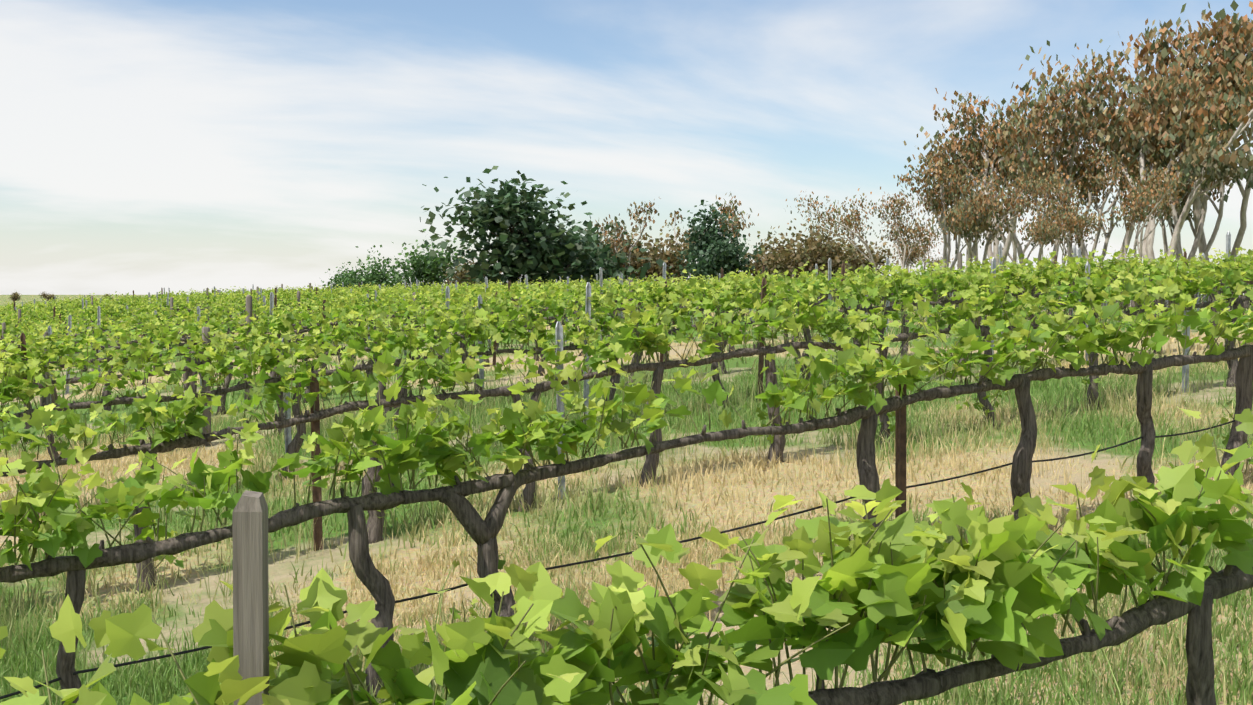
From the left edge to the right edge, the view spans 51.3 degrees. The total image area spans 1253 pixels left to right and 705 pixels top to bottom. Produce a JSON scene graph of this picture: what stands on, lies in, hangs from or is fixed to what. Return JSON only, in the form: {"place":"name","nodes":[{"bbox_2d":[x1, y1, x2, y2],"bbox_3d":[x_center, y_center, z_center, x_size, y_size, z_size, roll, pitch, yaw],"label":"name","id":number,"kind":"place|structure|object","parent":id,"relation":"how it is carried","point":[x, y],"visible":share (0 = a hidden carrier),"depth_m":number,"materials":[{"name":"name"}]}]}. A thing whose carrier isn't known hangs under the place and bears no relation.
{"place":"outdoors","nodes":[
{"label":"outdoors","id":0,"kind":"place"},
{"bbox_2d":[0,294,1252,704],"bbox_3d":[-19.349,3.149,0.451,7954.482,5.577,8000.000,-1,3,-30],"label":"ground","id":1,"kind":"structure","parent":0,"point":[280,574],"depth_m":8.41,"materials":[{"name":"green plant"}]},
{"bbox_2d":[8,292,21,300],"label":"tree","id":2,"kind":"object","parent":1,"relation":"on","point":[15,296],"visible":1,"depth_m":379.38,"materials":[{"name":"brown plant"}]},
{"bbox_2d":[39,291,56,300],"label":"tree","id":3,"kind":"object","parent":1,"relation":"on","point":[46,296],"visible":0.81,"depth_m":392.31,"materials":[{"name":"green plant"}]},
{"bbox_2d":[232,490,268,704],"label":"wooden post","id":4,"kind":"object","parent":1,"relation":"on","point":[250,585],"visible":0.81,"depth_m":2.06,"materials":[{"name":"grey wood"}]},
{"bbox_2d":[6,284,543,330],"bbox_3d":[3.418,-2.356,71.947,83.216,3.039,0.673,-1,3,-30],"label":"grapevine row","id":5,"kind":"object","parent":1,"relation":"on","point":[165,295],"visible":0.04,"depth_m":57.77,"materials":[{"name":"green plant"}]},
{"bbox_2d":[321,263,364,292],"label":"bush wood","id":6,"kind":"object","parent":1,"relation":"on","point":[336,279],"visible":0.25,"depth_m":116.22,"materials":[{"name":"green plant"}]},
{"bbox_2d":[327,242,408,301],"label":"bush wood","id":7,"kind":"object","parent":1,"relation":"on","point":[377,276],"visible":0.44,"depth_m":106.11,"materials":[{"name":"green plant"}]},
{"bbox_2d":[0,283,814,324],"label":"grapevine row","id":8,"kind":"object","parent":1,"relation":"on","point":[160,297],"visible":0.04,"depth_m":62.95,"materials":[{"name":"green plant"}]},
{"bbox_2d":[361,229,473,286],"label":"bush wood","id":9,"kind":"object","parent":1,"relation":"on","point":[420,269],"visible":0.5,"depth_m":102.19,"materials":[{"name":"green plant"}]},
{"bbox_2d":[441,249,502,286],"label":"pine wood","id":10,"kind":"object","parent":1,"relation":"on","point":[461,273],"visible":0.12,"depth_m":98.08,"materials":[{"name":"green plant"}]},
{"bbox_2d":[0,282,951,313],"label":"grapevine row","id":11,"kind":"object","parent":1,"relation":"on","point":[11,306],"visible":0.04,"depth_m":60.35,"materials":[{"name":"green plant"}]},
{"bbox_2d":[419,166,663,285],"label":"bush","id":12,"kind":"object","parent":1,"relation":"on","point":[522,246],"visible":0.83,"depth_m":92.67,"materials":[{"name":"green plant"}]},
{"bbox_2d":[0,282,1107,320],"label":"grapevine row","id":13,"kind":"object","parent":1,"relation":"on","point":[135,298],"visible":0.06,"depth_m":52.25,"materials":[{"name":"green plant"}]},
{"bbox_2d":[521,219,663,280],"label":"pine wood","id":14,"kind":"object","parent":1,"relation":"on","point":[581,230],"visible":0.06,"depth_m":108.11,"materials":[{"name":"plant"}]},
{"bbox_2d":[0,277,1197,351],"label":"grapevine row","id":15,"kind":"object","parent":1,"relation":"on","point":[129,303],"visible":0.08,"depth_m":42.55,"materials":[{"name":"green plant"}]},
{"bbox_2d":[0,281,1197,321],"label":"grapevine row","id":16,"kind":"object","parent":1,"relation":"on","point":[154,300],"depth_m":55.51,"materials":[{"name":"green plant"}]},
{"bbox_2d":[0,281,1222,318],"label":"grapevine row","id":17,"kind":"object","parent":1,"relation":"on","point":[40,305],"visible":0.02,"depth_m":50.44,"materials":[{"name":"green plant"}]},
{"bbox_2d":[597,220,634,272],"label":"tree","id":18,"kind":"object","parent":1,"relation":"on","point":[621,239],"visible":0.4,"depth_m":105.10,"materials":[{"name":"brown plant"}]},
{"bbox_2d":[585,199,658,280],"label":"tree","id":19,"kind":"object","parent":1,"relation":"on","point":[636,219],"visible":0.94,"depth_m":99.53,"materials":[{"name":"brown plant"}]},
{"bbox_2d":[0,279,1243,329],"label":"grapevine row","id":20,"kind":"object","parent":1,"relation":"on","point":[69,307],"visible":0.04,"depth_m":45.20,"materials":[{"name":"green plant"}]},
{"bbox_2d":[1,259,1244,406],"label":"grapevine row","id":21,"kind":"object","parent":1,"relation":"on","point":[188,328],"visible":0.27,"depth_m":19.37,"materials":[{"name":"green plant"}]},
{"bbox_2d":[0,274,1245,353],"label":"grapevine row","id":22,"kind":"object","parent":1,"relation":"on","point":[222,308],"visible":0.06,"depth_m":32.48,"materials":[{"name":"green plant"}]},
{"bbox_2d":[0,275,1246,371],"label":"grapevine row","id":23,"kind":"object","parent":1,"relation":"on","point":[183,313],"visible":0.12,"depth_m":29.34,"materials":[{"name":"green plant"}]},
{"bbox_2d":[0,279,1246,319],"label":"grapevine row","id":24,"kind":"object","parent":1,"relation":"on","point":[121,303],"visible":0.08,"depth_m":47.57,"materials":[{"name":"green plant"}]},
{"bbox_2d":[0,274,1247,345],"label":"grapevine row","id":25,"kind":"object","parent":1,"relation":"on","point":[111,308],"visible":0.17,"depth_m":36.99,"materials":[{"name":"green plant"}]},
{"bbox_2d":[0,276,1249,344],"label":"grapevine row","id":26,"kind":"object","parent":1,"relation":"on","point":[104,313],"visible":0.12,"depth_m":34.65,"materials":[{"name":"green plant"}]},
{"bbox_2d":[2,231,1249,499],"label":"trellis posts","id":27,"kind":"object","parent":1,"relation":"on","point":[585,395],"depth_m":16.40,"materials":[{"name":"grey wood"}]},
{"bbox_2d":[0,407,1252,704],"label":"grapevine row","id":28,"kind":"object","parent":1,"relation":"on","point":[1002,583],"visible":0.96,"depth_m":2.57,"materials":[{"name":"green plant"}]},
{"bbox_2d":[0,273,1252,704],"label":"grapevine row","id":29,"kind":"object","parent":1,"relation":"on","point":[408,449],"visible":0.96,"depth_m":5.35,"materials":[{"name":"green plant"}]},
{"bbox_2d":[0,420,1234,698],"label":"drip irrigation line","id":30,"kind":"object","parent":29,"relation":"attached to","point":[620,554],"visible":0.69,"depth_m":5.66,"materials":[{"name":"black"}]},
{"bbox_2d":[0,248,1252,593],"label":"grapevine row","id":31,"kind":"object","parent":1,"relation":"on","point":[624,340],"visible":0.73,"depth_m":8.76,"materials":[{"name":"green plant"}]},
{"bbox_2d":[0,245,1252,478],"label":"grapevine row","id":32,"kind":"object","parent":1,"relation":"on","point":[466,325],"visible":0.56,"depth_m":11.36,"materials":[{"name":"green plant"}]},
{"bbox_2d":[0,246,1252,466],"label":"grapevine row","id":33,"kind":"object","parent":1,"relation":"on","point":[558,308],"visible":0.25,"depth_m":14.26,"materials":[{"name":"green plant"}]},
{"bbox_2d":[0,262,1252,395],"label":"grapevine row","id":34,"kind":"object","parent":1,"relation":"on","point":[235,323],"visible":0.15,"depth_m":22.19,"materials":[{"name":"green plant"}]},
{"bbox_2d":[1,273,1252,369],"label":"grapevine row","id":35,"kind":"object","parent":1,"relation":"on","point":[137,319],"visible":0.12,"depth_m":26.65,"materials":[{"name":"green plant"}]},
{"bbox_2d":[2,249,1252,443],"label":"grapevine row","id":36,"kind":"object","parent":1,"relation":"on","point":[291,317],"visible":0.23,"depth_m":16.28,"materials":[{"name":"green plant"}]},
{"bbox_2d":[4,272,1251,399],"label":"grapevine row","id":37,"kind":"object","parent":1,"relation":"on","point":[239,316],"visible":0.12,"depth_m":24.01,"materials":[{"name":"green plant"}]},
{"bbox_2d":[7,277,1249,335],"bbox_3d":[9.168,-1.649,52.692,73.267,2.857,0.734,-1,3,-30],"label":"grapevine row","id":38,"kind":"object","parent":1,"relation":"on","point":[31,315],"visible":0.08,"depth_m":40.19,"materials":[{"name":"green plant"}]},
{"bbox_2d":[13,251,1250,550],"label":"metal posts","id":39,"kind":"object","parent":1,"relation":"on","point":[899,457],"visible":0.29,"depth_m":7.82,"materials":[{"name":"metal"}]},
{"bbox_2d":[599,226,693,282],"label":"bush","id":40,"kind":"object","parent":1,"relation":"on","point":[653,256],"visible":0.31,"depth_m":108.34,"materials":[{"name":"brown plant"}]},
{"bbox_2d":[665,211,700,253],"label":"tree","id":41,"kind":"object","parent":1,"relation":"on","point":[677,217],"visible":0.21,"depth_m":118.89,"materials":[{"name":"green plant"}]},
{"bbox_2d":[667,200,769,281],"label":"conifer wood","id":42,"kind":"object","parent":1,"relation":"on","point":[717,250],"visible":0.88,"depth_m":93.37,"materials":[{"name":"green plant"}]},
{"bbox_2d":[711,193,758,246],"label":"tree","id":43,"kind":"object","parent":1,"relation":"on","point":[729,209],"visible":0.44,"depth_m":123.26,"materials":[{"name":"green plant"}]},
{"bbox_2d":[738,226,810,300],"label":"bush","id":44,"kind":"object","parent":1,"relation":"on","point":[762,260],"visible":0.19,"depth_m":103.88,"materials":[{"name":"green plant"}]},
{"bbox_2d":[754,215,858,300],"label":"bush","id":45,"kind":"object","parent":1,"relation":"on","point":[822,255],"visible":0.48,"depth_m":87.73,"materials":[{"name":"brown plant"}]},
{"bbox_2d":[824,222,902,298],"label":"tree","id":46,"kind":"object","parent":1,"relation":"on","point":[878,258],"visible":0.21,"depth_m":98.15,"materials":[{"name":"plant"}]},
{"bbox_2d":[785,187,947,296],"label":"tree","id":47,"kind":"object","parent":1,"relation":"on","point":[850,219],"visible":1,"depth_m":80.42,"materials":[{"name":"brown plant"}]},
{"bbox_2d":[876,218,963,302],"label":"tree","id":48,"kind":"object","parent":1,"relation":"on","point":[920,251],"visible":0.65,"depth_m":101.02,"materials":[{"name":"brown plant"}]},
{"bbox_2d":[893,138,1008,299],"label":"tree","id":49,"kind":"object","parent":1,"relation":"on","point":[930,200],"visible":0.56,"depth_m":85.69,"materials":[{"name":"brown plant"}]},
{"bbox_2d":[920,77,1077,266],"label":"tree","id":50,"kind":"object","parent":1,"relation":"on","point":[1007,138],"visible":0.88,"depth_m":84.20,"materials":[{"name":"brown plant"}]},
{"bbox_2d":[929,150,1082,301],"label":"tree","id":51,"kind":"object","parent":1,"relation":"on","point":[1003,238],"visible":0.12,"depth_m":105.41,"materials":[{"name":"brown plant"}]},
{"bbox_2d":[925,154,1096,267],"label":"tree","id":52,"kind":"object","parent":1,"relation":"on","point":[972,222],"visible":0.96,"depth_m":73.22,"materials":[{"name":"brown plant"}]},
{"bbox_2d":[904,106,1133,268],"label":"tree","id":53,"kind":"object","parent":1,"relation":"on","point":[1054,147],"visible":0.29,"depth_m":87.66,"materials":[{"name":"brown plant"}]},
{"bbox_2d":[1010,165,1113,299],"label":"tree","id":54,"kind":"object","parent":1,"relation":"on","point":[1064,223],"visible":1,"depth_m":71.33,"materials":[{"name":"brown plant"}]},
{"bbox_2d":[1033,86,1160,300],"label":"tree","id":55,"kind":"object","parent":1,"relation":"on","point":[1091,188],"visible":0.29,"depth_m":93.74,"materials":[{"name":"brown plant"}]},
{"bbox_2d":[1011,39,1251,303],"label":"tree","id":56,"kind":"object","parent":1,"relation":"on","point":[1082,88],"visible":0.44,"depth_m":86.86,"materials":[{"name":"brown plant"}]},
{"bbox_2d":[1077,141,1198,305],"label":"tree","id":57,"kind":"object","parent":1,"relation":"on","point":[1153,189],"visible":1,"depth_m":74.31,"materials":[{"name":"brown plant"}]},
{"bbox_2d":[1059,48,1252,265],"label":"tree","id":58,"kind":"object","parent":1,"relation":"on","point":[1150,134],"visible":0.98,"depth_m":82.40,"materials":[{"name":"brown plant"}]},
{"bbox_2d":[1114,36,1252,298],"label":"tree","id":59,"kind":"object","parent":1,"relation":"on","point":[1229,66],"visible":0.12,"depth_m":89.02,"materials":[{"name":"brown plant"}]},
{"bbox_2d":[1121,135,1246,303],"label":"tree","id":60,"kind":"object","parent":1,"relation":"on","point":[1182,195],"visible":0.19,"depth_m":101.23,"materials":[{"name":"brown plant"}]},
{"bbox_2d":[1118,0,1252,293],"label":"tree","id":61,"kind":"object","parent":1,"relation":"on","point":[1223,30],"visible":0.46,"depth_m":90.20,"materials":[{"name":"brown plant"}]},
{"bbox_2d":[0,0,1252,294],"label":"sky","id":62,"kind":"structure","parent":0,"point":[146,146],"materials":[{"name":"blue"}]}
]}

